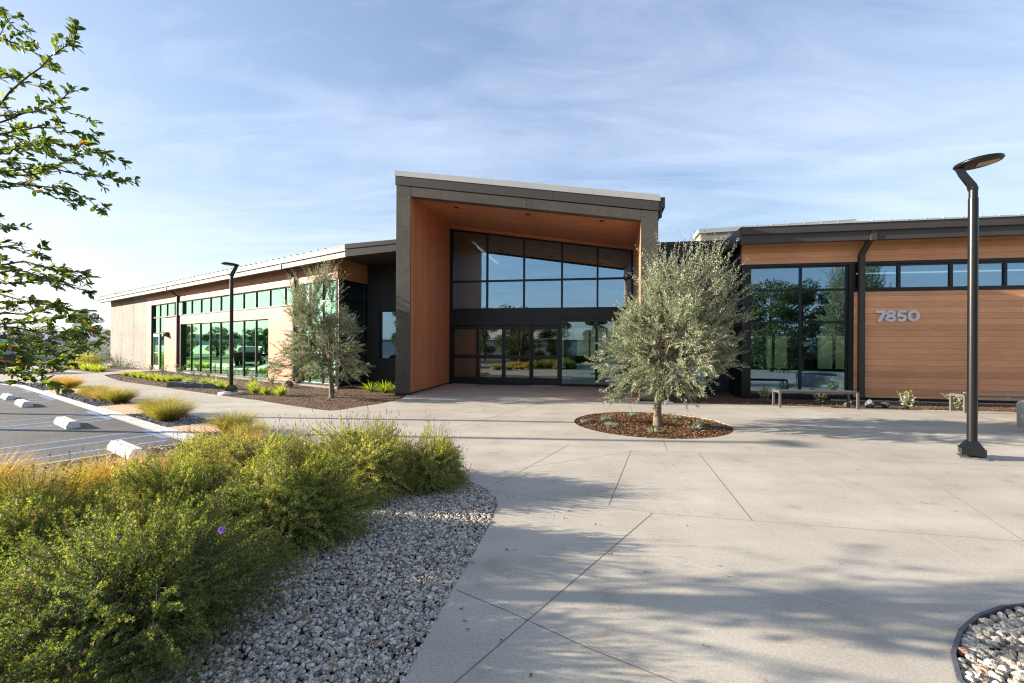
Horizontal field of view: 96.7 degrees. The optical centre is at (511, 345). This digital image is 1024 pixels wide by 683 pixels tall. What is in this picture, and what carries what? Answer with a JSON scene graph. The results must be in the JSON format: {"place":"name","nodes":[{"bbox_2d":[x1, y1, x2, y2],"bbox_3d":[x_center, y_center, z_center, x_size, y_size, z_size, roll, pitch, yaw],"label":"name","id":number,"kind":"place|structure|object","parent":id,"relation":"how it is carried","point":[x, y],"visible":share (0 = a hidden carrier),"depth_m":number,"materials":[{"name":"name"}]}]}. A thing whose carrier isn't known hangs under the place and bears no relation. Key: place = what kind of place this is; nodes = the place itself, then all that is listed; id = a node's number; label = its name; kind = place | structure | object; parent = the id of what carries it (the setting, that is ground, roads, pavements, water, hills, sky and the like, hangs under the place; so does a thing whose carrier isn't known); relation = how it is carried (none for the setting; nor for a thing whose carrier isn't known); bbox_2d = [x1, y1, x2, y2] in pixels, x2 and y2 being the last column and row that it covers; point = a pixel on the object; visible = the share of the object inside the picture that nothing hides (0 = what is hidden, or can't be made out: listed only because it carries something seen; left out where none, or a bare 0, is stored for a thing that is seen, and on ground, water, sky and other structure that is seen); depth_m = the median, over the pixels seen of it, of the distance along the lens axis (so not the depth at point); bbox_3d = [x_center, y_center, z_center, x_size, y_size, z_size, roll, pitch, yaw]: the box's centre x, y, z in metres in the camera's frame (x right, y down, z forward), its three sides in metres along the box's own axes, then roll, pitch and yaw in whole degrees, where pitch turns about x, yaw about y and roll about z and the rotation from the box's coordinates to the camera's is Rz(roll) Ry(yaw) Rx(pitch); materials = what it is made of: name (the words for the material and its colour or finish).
{"place":"outdoors","nodes":[
{"label":"outdoors","id":0,"kind":"place"},
{"bbox_2d":[0,381,76,390],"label":"gravel","id":1,"kind":"structure","parent":0,"point":[30,384],"depth_m":16.85,"materials":[{"name":"grey gravel"}]},
{"bbox_2d":[0,331,108,344],"bbox_3d":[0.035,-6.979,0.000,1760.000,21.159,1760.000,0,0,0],"label":"hills","id":2,"kind":"structure","parent":0,"point":[62,342],"depth_m":562.67,"materials":[{"name":"green plant"}]},
{"bbox_2d":[0,385,181,468],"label":"parking lot","id":3,"kind":"structure","parent":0,"point":[35,428],"depth_m":8.21,"materials":[{"name":"grey asphalt"}]},
{"bbox_2d":[1,393,15,399],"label":"wheel stop","id":4,"kind":"object","parent":3,"relation":"on","point":[6,396],"visible":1,"depth_m":12.86,"materials":[{"name":"concrete"}]},
{"bbox_2d":[14,399,32,406],"bbox_3d":[-12.557,1.470,11.700,1.040,0.134,0.200,0,0,36],"label":"wheel stop","id":5,"kind":"object","parent":3,"relation":"on","point":[22,403],"visible":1,"depth_m":11.47,"materials":[{"name":"concrete"}]},
{"bbox_2d":[54,416,80,428],"bbox_3d":[-8.668,1.490,8.860,1.040,0.134,0.200,0,0,36],"label":"wheel stop","id":6,"kind":"object","parent":3,"relation":"on","point":[64,422],"visible":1,"depth_m":8.64,"materials":[{"name":"concrete"}]},
{"bbox_2d":[107,440,146,459],"bbox_3d":[-5.628,1.505,6.640,1.040,0.134,0.200,0,0,36],"label":"wheel stop","id":7,"kind":"object","parent":3,"relation":"on","point":[115,444],"visible":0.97,"depth_m":6.53,"materials":[{"name":"concrete"}]},
{"bbox_2d":[51,364,138,372],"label":"planting bed ground","id":8,"kind":"structure","parent":0,"point":[108,368],"depth_m":28.83,"materials":[{"name":"brown soil"}]},
{"bbox_2d":[38,342,112,363],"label":"strappy plant","id":9,"kind":"object","parent":8,"relation":"on","point":[95,351],"visible":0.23,"depth_m":32.45,"materials":[{"name":"green plant"}]},
{"bbox_2d":[65,353,102,366],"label":"yellow shrub","id":10,"kind":"object","parent":8,"relation":"on","point":[93,359],"visible":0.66,"depth_m":30.82,"materials":[{"name":"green plant"}]},
{"bbox_2d":[116,359,139,368],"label":"shrub","id":11,"kind":"object","parent":8,"relation":"on","point":[128,364],"visible":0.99,"depth_m":28.69,"materials":[{"name":"green plant"}]},
{"bbox_2d":[56,392,134,406],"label":"gravel","id":12,"kind":"structure","parent":0,"point":[91,400],"depth_m":12.64,"materials":[{"name":"grey gravel"}]},
{"bbox_2d":[127,413,211,426],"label":"gravel","id":13,"kind":"structure","parent":0,"point":[191,419],"depth_m":9.43,"materials":[{"name":"grey gravel"}]},
{"bbox_2d":[0,432,496,682],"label":"planting bed ground","id":14,"kind":"structure","parent":0,"point":[318,649],"depth_m":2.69,"materials":[{"name":"grey gravel"}]},
{"bbox_2d":[0,446,64,490],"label":"grass tuft","id":15,"kind":"object","parent":14,"relation":"on","point":[3,474],"visible":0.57,"depth_m":4.65,"materials":[{"name":"yellow plant"}]},
{"bbox_2d":[0,457,98,503],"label":"grass tuft","id":16,"kind":"object","parent":14,"relation":"on","point":[33,484],"visible":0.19,"depth_m":4.31,"materials":[{"name":"yellow plant"}]},
{"bbox_2d":[0,6,140,395],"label":"oak tree","id":17,"kind":"object","parent":14,"relation":"on","point":[53,280],"visible":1,"depth_m":3.14,"materials":[{"name":"green plant"}]},
{"bbox_2d":[0,447,153,579],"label":"verbena shrub","id":18,"kind":"object","parent":14,"relation":"on","point":[17,509],"visible":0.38,"depth_m":3.01,"materials":[{"name":"green plant"}]},
{"bbox_2d":[4,440,169,495],"bbox_3d":[-4.227,1.294,4.700,1.605,0.614,1.445,0,0,37],"label":"grass tuft","id":19,"kind":"object","parent":14,"relation":"on","point":[66,468],"visible":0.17,"depth_m":4.68,"materials":[{"name":"plant"}]},
{"bbox_2d":[0,588,200,682],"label":"verbena shrub","id":20,"kind":"object","parent":14,"relation":"on","point":[47,644],"visible":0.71,"depth_m":1.79,"materials":[{"name":"green plant"}]},
{"bbox_2d":[37,445,181,503],"bbox_3d":[-3.915,1.289,4.608,1.471,0.628,1.422,0,0,-9],"label":"grass tuft","id":21,"kind":"object","parent":14,"relation":"on","point":[103,473],"visible":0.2,"depth_m":4.48,"materials":[{"name":"yellow plant"}]},
{"bbox_2d":[75,431,239,553],"bbox_3d":[-2.713,1.151,3.726,1.232,0.944,1.330,0,0,38],"label":"verbena shrub","id":22,"kind":"object","parent":14,"relation":"on","point":[186,468],"visible":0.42,"depth_m":3.59,"materials":[{"name":"green plant"}]},
{"bbox_2d":[0,475,318,682],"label":"verbena shrub","id":23,"kind":"object","parent":14,"relation":"on","point":[175,587],"visible":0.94,"depth_m":2.25,"materials":[{"name":"green plant"}]},
{"bbox_2d":[152,413,267,473],"bbox_3d":[-3.429,1.223,5.274,1.288,0.793,1.281,0,0,-23],"label":"verbena shrub","id":24,"kind":"object","parent":14,"relation":"on","point":[190,442],"visible":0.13,"depth_m":5.23,"materials":[{"name":"green plant"}]},
{"bbox_2d":[187,404,262,432],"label":"grass tuft","id":25,"kind":"object","parent":14,"relation":"on","point":[225,417],"visible":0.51,"depth_m":8.17,"materials":[{"name":"green plant"}]},
{"bbox_2d":[179,414,316,483],"bbox_3d":[-2.787,1.167,4.862,1.458,0.913,1.465,0,0,-22],"label":"verbena shrub","id":26,"kind":"object","parent":14,"relation":"on","point":[235,449],"visible":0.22,"depth_m":4.79,"materials":[{"name":"green plant"}]},
{"bbox_2d":[224,418,272,438],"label":"grass tuft","id":27,"kind":"object","parent":14,"relation":"on","point":[255,427],"visible":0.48,"depth_m":7.67,"materials":[{"name":"yellow plant"}]},
{"bbox_2d":[215,427,281,444],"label":"grass tuft","id":28,"kind":"object","parent":14,"relation":"on","point":[254,436],"visible":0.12,"depth_m":6.81,"materials":[{"name":"plant"}]},
{"bbox_2d":[199,419,389,573],"bbox_3d":[-1.912,1.131,3.753,1.487,0.993,1.606,0,0,41],"label":"verbena shrub","id":29,"kind":"object","parent":14,"relation":"on","point":[306,492],"visible":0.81,"depth_m":3.54,"materials":[{"name":"green plant"}]},
{"bbox_2d":[277,406,420,505],"bbox_3d":[-1.805,1.136,5.177,1.732,0.985,1.723,0,0,2],"label":"verbena shrub","id":30,"kind":"object","parent":14,"relation":"on","point":[374,451],"visible":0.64,"depth_m":4.81,"materials":[{"name":"green plant"}]},
{"bbox_2d":[380,418,472,496],"bbox_3d":[-0.898,1.200,5.179,1.016,0.865,1.021,0,0,21],"label":"verbena shrub","id":31,"kind":"object","parent":14,"relation":"on","point":[437,467],"visible":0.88,"depth_m":4.95,"materials":[{"name":"green plant"}]},
{"bbox_2d":[245,379,261,388],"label":"lime grass","id":32,"kind":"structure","parent":0,"point":[251,384],"depth_m":16.40,"materials":[{"name":"green plant"}]},
{"bbox_2d":[105,371,405,410],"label":"planting bed ground","id":33,"kind":"structure","parent":0,"point":[332,401],"depth_m":14.97,"materials":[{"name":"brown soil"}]},
{"bbox_2d":[164,374,179,381],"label":"lime grass","id":34,"kind":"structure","parent":33,"relation":"on","point":[168,379],"depth_m":19.03,"materials":[{"name":"green plant"}]},
{"bbox_2d":[167,381,194,386],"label":"stone block","id":35,"kind":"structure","parent":33,"relation":"on","point":[174,384],"depth_m":17.20,"materials":[{"name":"stone"}]},
{"bbox_2d":[182,382,202,387],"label":"stone block","id":36,"kind":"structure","parent":33,"relation":"on","point":[188,385],"depth_m":16.91,"materials":[{"name":"stone"}]},
{"bbox_2d":[196,383,217,387],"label":"stone block","id":37,"kind":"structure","parent":33,"relation":"on","point":[204,385],"depth_m":16.82,"materials":[{"name":"stone"}]},
{"bbox_2d":[214,379,228,387],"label":"lime grass","id":38,"kind":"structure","parent":33,"relation":"on","point":[221,384],"depth_m":16.63,"materials":[{"name":"green plant"}]},
{"bbox_2d":[218,391,243,394],"bbox_3d":[-9.198,1.569,14.900,0.740,0.090,0.740,0,0,0],"label":"lamp pad","id":39,"kind":"object","parent":33,"relation":"on","point":[235,393],"visible":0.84,"depth_m":14.68,"materials":[{"name":"concrete"}]},
{"bbox_2d":[221,262,239,392],"bbox_3d":[-9.238,-0.587,14.897,0.540,4.260,0.500,0,0,0],"label":"lamp post","id":40,"kind":"object","parent":39,"relation":"on","point":[230,388],"visible":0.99,"depth_m":14.85,"materials":[{"name":"metal"}]},
{"bbox_2d":[254,255,373,397],"bbox_3d":[-5.948,-0.562,13.856,3.383,4.455,2.950,0,0,-22],"label":"olive tree","id":41,"kind":"object","parent":33,"relation":"on","point":[307,315],"visible":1,"depth_m":13.80,"materials":[{"name":"green plant"}]},
{"bbox_2d":[359,382,377,390],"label":"clump","id":42,"kind":"object","parent":33,"relation":"on","point":[366,387],"visible":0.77,"depth_m":15.95,"materials":[{"name":"green plant"}]},
{"bbox_2d":[363,380,393,392],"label":"lime grass clump","id":43,"kind":"object","parent":33,"relation":"on","point":[383,388],"visible":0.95,"depth_m":15.50,"materials":[{"name":"green plant"}]},
{"bbox_2d":[248,382,263,392],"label":"lime grass","id":44,"kind":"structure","parent":0,"point":[253,389],"depth_m":15.05,"materials":[{"name":"green plant"}]},
{"bbox_2d":[257,386,272,394],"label":"lime grass","id":45,"kind":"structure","parent":0,"point":[265,390],"depth_m":14.70,"materials":[{"name":"green plant"}]},
{"bbox_2d":[268,383,287,395],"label":"lime grass","id":46,"kind":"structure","parent":0,"point":[281,391],"depth_m":14.35,"materials":[{"name":"green plant"}]},
{"bbox_2d":[0,362,1023,682],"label":"plaza","id":47,"kind":"structure","parent":0,"point":[830,544],"depth_m":3.83,"materials":[{"name":"concrete"}]},
{"bbox_2d":[0,348,35,370],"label":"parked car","id":48,"kind":"object","parent":47,"relation":"on","point":[7,353],"visible":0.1,"depth_m":24.36,"materials":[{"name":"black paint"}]},
{"bbox_2d":[4,326,38,344],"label":"tree","id":49,"kind":"object","parent":47,"relation":"on","point":[8,331],"visible":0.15,"depth_m":48.30,"materials":[{"name":"green plant"}]},
{"bbox_2d":[22,346,56,361],"bbox_3d":[-41.404,0.753,39.900,2.200,1.380,1.300,0,0,-6],"label":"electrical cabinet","id":50,"kind":"object","parent":47,"relation":"on","point":[41,356],"visible":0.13,"depth_m":39.46,"materials":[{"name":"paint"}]},
{"bbox_2d":[23,325,61,348],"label":"tree","id":51,"kind":"object","parent":47,"relation":"on","point":[39,336],"visible":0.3,"depth_m":46.31,"materials":[{"name":"green plant"}]},
{"bbox_2d":[44,339,77,358],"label":"bush","id":52,"kind":"object","parent":47,"relation":"on","point":[63,347],"visible":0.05,"depth_m":41.13,"materials":[{"name":"green plant"}]},
{"bbox_2d":[62,339,101,354],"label":"bush","id":53,"kind":"object","parent":47,"relation":"on","point":[81,343],"visible":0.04,"depth_m":39.42,"materials":[{"name":"green plant"}]},
{"bbox_2d":[63,311,104,349],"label":"tree","id":54,"kind":"object","parent":47,"relation":"on","point":[90,318],"visible":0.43,"depth_m":47.70,"materials":[{"name":"green plant"}]},
{"bbox_2d":[2,384,197,439],"bbox_3d":[-21.893,1.494,15.618,36.373,0.033,5.459,0,0,17],"label":"kerb strip","id":55,"kind":"object","parent":47,"relation":"on","point":[163,429],"visible":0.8,"depth_m":10.09,"materials":[{"name":"concrete"}]},
{"bbox_2d":[91,335,110,356],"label":"tree","id":56,"kind":"object","parent":47,"relation":"on","point":[98,338],"visible":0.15,"depth_m":46.26,"materials":[{"name":"green plant"}]},
{"bbox_2d":[95,336,110,361],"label":"bush","id":57,"kind":"object","parent":47,"relation":"on","point":[107,343],"visible":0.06,"depth_m":39.67,"materials":[{"name":"green plant"}]},
{"bbox_2d":[97,343,109,362],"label":"bush","id":58,"kind":"object","parent":47,"relation":"on","point":[108,352],"visible":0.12,"depth_m":37.82,"materials":[{"name":"plant"}]},
{"bbox_2d":[98,328,110,345],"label":"tree","id":59,"kind":"object","parent":47,"relation":"on","point":[106,333],"visible":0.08,"depth_m":52.59,"materials":[{"name":"green plant"}]},
{"bbox_2d":[98,403,142,414],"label":"tactile paving","id":60,"kind":"structure","parent":47,"relation":"on","point":[123,409],"depth_m":11.12,"materials":[{"name":"beige concrete"}]},
{"bbox_2d":[168,422,220,434],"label":"tactile paving","id":61,"kind":"structure","parent":47,"relation":"on","point":[196,427],"depth_m":8.56,"materials":[{"name":"beige concrete"}]},
{"bbox_2d":[97,170,1023,403],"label":"building","id":62,"kind":"structure","parent":47,"relation":"on","point":[464,280],"depth_m":15.13,"materials":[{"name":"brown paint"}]},
{"bbox_2d":[153,334,158,368],"bbox_3d":[-22.215,0.369,28.439,0.957,2.200,0.719,0,0,0],"label":"door","id":63,"kind":"structure","parent":62,"relation":"in","point":[155,336],"depth_m":28.45,"materials":[{"name":"glass"}]},
{"bbox_2d":[153,317,167,333],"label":"window","id":64,"kind":"structure","parent":62,"relation":"in","point":[159,321],"depth_m":28.13,"materials":[{"name":"green glass"}]},
{"bbox_2d":[159,333,163,369],"bbox_3d":[-21.270,0.374,27.775,0.972,2.240,0.746,0,0,0],"label":"window","id":65,"kind":"structure","parent":62,"relation":"in","point":[161,338],"depth_m":27.98,"materials":[{"name":"green glass"}]},
{"bbox_2d":[153,287,291,317],"bbox_3d":[-15.735,-2.109,23.755,14.053,0.780,10.269,0,0,0],"label":"window","id":66,"kind":"structure","parent":62,"relation":"in","point":[270,297],"depth_m":22.58,"materials":[{"name":"green glass"}]},
{"bbox_2d":[182,319,268,378],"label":"window","id":67,"kind":"structure","parent":62,"relation":"in","point":[205,345],"depth_m":22.69,"materials":[{"name":"green glass"}]},
{"bbox_2d":[298,280,335,385],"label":"window","id":68,"kind":"structure","parent":62,"relation":"in","point":[303,380],"depth_m":17.77,"materials":[{"name":"green glass"}]},
{"bbox_2d":[335,279,365,385],"bbox_3d":[-6.221,-0.486,17.634,0.613,3.990,1.585,0,0,2],"label":"window","id":69,"kind":"structure","parent":62,"relation":"in","point":[355,298],"depth_m":17.89,"materials":[{"name":"black glass"}]},
{"bbox_2d":[380,311,395,358],"bbox_3d":[-4.510,-0.423,18.239,1.631,1.960,0.343,0,0,1],"label":"window","id":70,"kind":"structure","parent":62,"relation":"in","point":[387,318],"depth_m":18.33,"materials":[{"name":"blue glass"}]},
{"bbox_2d":[453,326,477,383],"bbox_3d":[-1.936,0.370,18.869,1.066,2.400,0.207,0,0,2],"label":"door","id":71,"kind":"structure","parent":62,"relation":"in","point":[464,337],"depth_m":18.87,"materials":[{"name":"black glass"}]},
{"bbox_2d":[477,325,503,383],"bbox_3d":[-0.876,0.376,18.606,1.095,2.400,0.213,0,0,2],"label":"door","id":72,"kind":"structure","parent":62,"relation":"in","point":[490,338],"depth_m":18.60,"materials":[{"name":"clear glass"}]},
{"bbox_2d":[504,325,531,384],"bbox_3d":[0.222,0.381,18.398,1.120,2.400,0.218,0,0,2],"label":"door","id":73,"kind":"structure","parent":62,"relation":"in","point":[517,338],"depth_m":18.39,"materials":[{"name":"clear glass"}]},
{"bbox_2d":[453,229,632,309],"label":"window","id":74,"kind":"structure","parent":62,"relation":"in","point":[492,271],"depth_m":18.32,"materials":[{"name":"blue glass"}]},
{"bbox_2d":[531,325,558,385],"bbox_3d":[1.338,0.387,18.247,1.110,2.400,0.216,0,0,2],"label":"door","id":75,"kind":"structure","parent":62,"relation":"in","point":[545,338],"depth_m":18.24,"materials":[{"name":"clear glass"}]},
{"bbox_2d":[559,319,631,387],"bbox_3d":[3.272,0.289,17.879,2.810,2.655,0.120,0,0,11],"label":"window","id":76,"kind":"structure","parent":62,"relation":"in","point":[596,321],"depth_m":17.87,"materials":[{"name":"black glass"}]},
{"bbox_2d":[667,317,707,388],"bbox_3d":[6.208,0.256,16.161,1.395,2.550,0.298,0,0,2],"label":"window","id":77,"kind":"structure","parent":62,"relation":"in","point":[701,376],"depth_m":16.13,"materials":[{"name":"black glass"}]},
{"bbox_2d":[749,265,847,397],"bbox_3d":[8.906,-0.455,14.219,2.806,4.080,0.575,0,0,1],"label":"window","id":78,"kind":"structure","parent":62,"relation":"in","point":[799,339],"depth_m":14.19,"materials":[{"name":"blue glass"}]},
{"bbox_2d":[854,260,1023,289],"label":"window","id":79,"kind":"structure","parent":62,"relation":"in","point":[992,274],"depth_m":13.50,"materials":[{"name":"blue glass"}]},
{"bbox_2d":[302,423,988,682],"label":"fallen leaves","id":80,"kind":"object","parent":47,"relation":"on","point":[402,619],"visible":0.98,"depth_m":3.26,"materials":[{"name":"brown plant"}]},
{"bbox_2d":[772,389,858,409],"bbox_3d":[8.033,1.415,12.090,1.900,0.450,0.480,0,0,9],"label":"bench","id":81,"kind":"object","parent":47,"relation":"on","point":[847,392],"visible":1,"depth_m":12.00,"materials":[{"name":"grey metal"}]},
{"bbox_2d":[953,153,1005,460],"bbox_3d":[6.764,-0.532,6.611,0.542,4.372,0.500,0,0,36],"label":"lamp post","id":82,"kind":"object","parent":47,"relation":"on","point":[970,447],"visible":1,"depth_m":6.60,"materials":[{"name":"metal"}]},
{"bbox_2d":[949,393,1023,412],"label":"bench","id":83,"kind":"object","parent":47,"relation":"on","point":[964,395],"visible":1,"depth_m":11.16,"materials":[{"name":"grey metal"}]},
{"bbox_2d":[1017,400,1023,427],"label":"planter","id":84,"kind":"object","parent":47,"relation":"on","point":[1020,413],"visible":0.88,"depth_m":9.20,"materials":[{"name":"concrete"}]},
{"bbox_2d":[0,0,1023,331],"label":"sky","id":85,"kind":"structure","parent":0,"point":[253,131],"materials":[{"name":"blue"}]},
{"bbox_2d":[562,328,622,366],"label":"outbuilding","id":86,"kind":"structure","parent":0,"point":[581,341],"depth_m":35.00,"materials":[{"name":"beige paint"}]},
{"bbox_2d":[564,339,576,366],"bbox_3d":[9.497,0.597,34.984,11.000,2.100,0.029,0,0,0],"label":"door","id":87,"kind":"structure","parent":86,"relation":"in","point":[567,342],"depth_m":34.97,"materials":[{"name":"clear glass"}]},
{"bbox_2d":[574,411,733,438],"bbox_3d":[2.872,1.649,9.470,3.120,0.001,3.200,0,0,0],"label":"planting bed ground","id":88,"kind":"structure","parent":0,"point":[647,436],"depth_m":8.93,"materials":[{"name":"brown wood"}]},
{"bbox_2d":[582,223,762,428],"bbox_3d":[3.327,-0.309,9.396,3.366,4.043,3.064,0,0,-33],"label":"olive tree","id":89,"kind":"object","parent":88,"relation":"on","point":[690,299],"visible":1,"depth_m":8.87,"materials":[{"name":"green plant"}]},
{"bbox_2d":[687,423,705,430],"bbox_3d":[3.560,1.555,8.717,0.372,0.166,0.340,0,0,45],"label":"sage rosette","id":90,"kind":"object","parent":88,"relation":"on","point":[696,427],"visible":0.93,"depth_m":8.69,"materials":[{"name":"green plant"}]},
{"bbox_2d":[663,392,1016,411],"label":"planting bed ground","id":91,"kind":"structure","parent":0,"point":[898,406],"depth_m":13.24,"materials":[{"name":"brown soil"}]},
{"bbox_2d":[757,385,772,402],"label":"yellow daisy","id":92,"kind":"object","parent":91,"relation":"on","point":[764,393],"visible":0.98,"depth_m":13.15,"materials":[{"name":"green plant"}]},
{"bbox_2d":[813,386,835,404],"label":"yellow daisy","id":93,"kind":"object","parent":91,"relation":"on","point":[820,399],"visible":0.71,"depth_m":12.88,"materials":[{"name":"green plant"}]},
{"bbox_2d":[897,389,916,408],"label":"yellow daisy","id":94,"kind":"object","parent":91,"relation":"on","point":[907,399],"visible":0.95,"depth_m":11.94,"materials":[{"name":"green plant"}]},
{"bbox_2d":[940,392,966,410],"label":"yellow daisy","id":95,"kind":"object","parent":91,"relation":"on","point":[957,401],"visible":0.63,"depth_m":11.73,"materials":[{"name":"green plant"}]},
{"bbox_2d":[957,606,1023,682],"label":"gravel","id":96,"kind":"structure","parent":0,"point":[980,662],"depth_m":2.39,"materials":[{"name":"grey gravel"}]},
{"label":"planting bed ground","id":97,"kind":"structure","parent":0,"visible":0},
{"bbox_2d":[950,603,1023,682],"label":"edging","id":98,"kind":"object","parent":97,"relation":"on","point":[962,630],"visible":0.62,"depth_m":2.56,"materials":[{"name":"dark grey metal"}]},
{"label":"planting bed ground","id":99,"kind":"structure","parent":0,"visible":0},
{"bbox_2d":[127,392,190,415],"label":"grass tuft","id":100,"kind":"object","parent":99,"relation":"on","point":[154,404],"visible":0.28,"depth_m":10.14,"materials":[{"name":"yellow plant"}]},
{"bbox_2d":[128,393,208,421],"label":"grass tuft","id":101,"kind":"object","parent":99,"relation":"on","point":[164,412],"visible":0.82,"depth_m":9.29,"materials":[{"name":"green plant"}]},
{"label":"planting bed ground","id":102,"kind":"structure","parent":0,"visible":0},
{"bbox_2d":[71,381,115,396],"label":"grass tuft","id":103,"kind":"object","parent":102,"relation":"on","point":[87,387],"visible":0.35,"depth_m":13.43,"materials":[{"name":"yellow plant"}]},
{"bbox_2d":[74,384,128,400],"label":"grass tuft","id":104,"kind":"object","parent":102,"relation":"on","point":[94,393],"visible":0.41,"depth_m":12.65,"materials":[{"name":"plant"}]},
{"bbox_2d":[91,385,144,403],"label":"grass tuft","id":105,"kind":"object","parent":102,"relation":"on","point":[118,397],"visible":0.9,"depth_m":12.14,"materials":[{"name":"plant"}]},
{"label":"planting bed ground","id":106,"kind":"structure","parent":0,"visible":0},
{"bbox_2d":[41,374,79,383],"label":"grass tuft","id":107,"kind":"object","parent":106,"relation":"on","point":[57,379],"visible":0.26,"depth_m":16.83,"materials":[{"name":"plant"}]},
{"bbox_2d":[53,375,89,388],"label":"grass tuft","id":108,"kind":"object","parent":106,"relation":"on","point":[69,383],"visible":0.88,"depth_m":16.29,"materials":[{"name":"yellow plant"}]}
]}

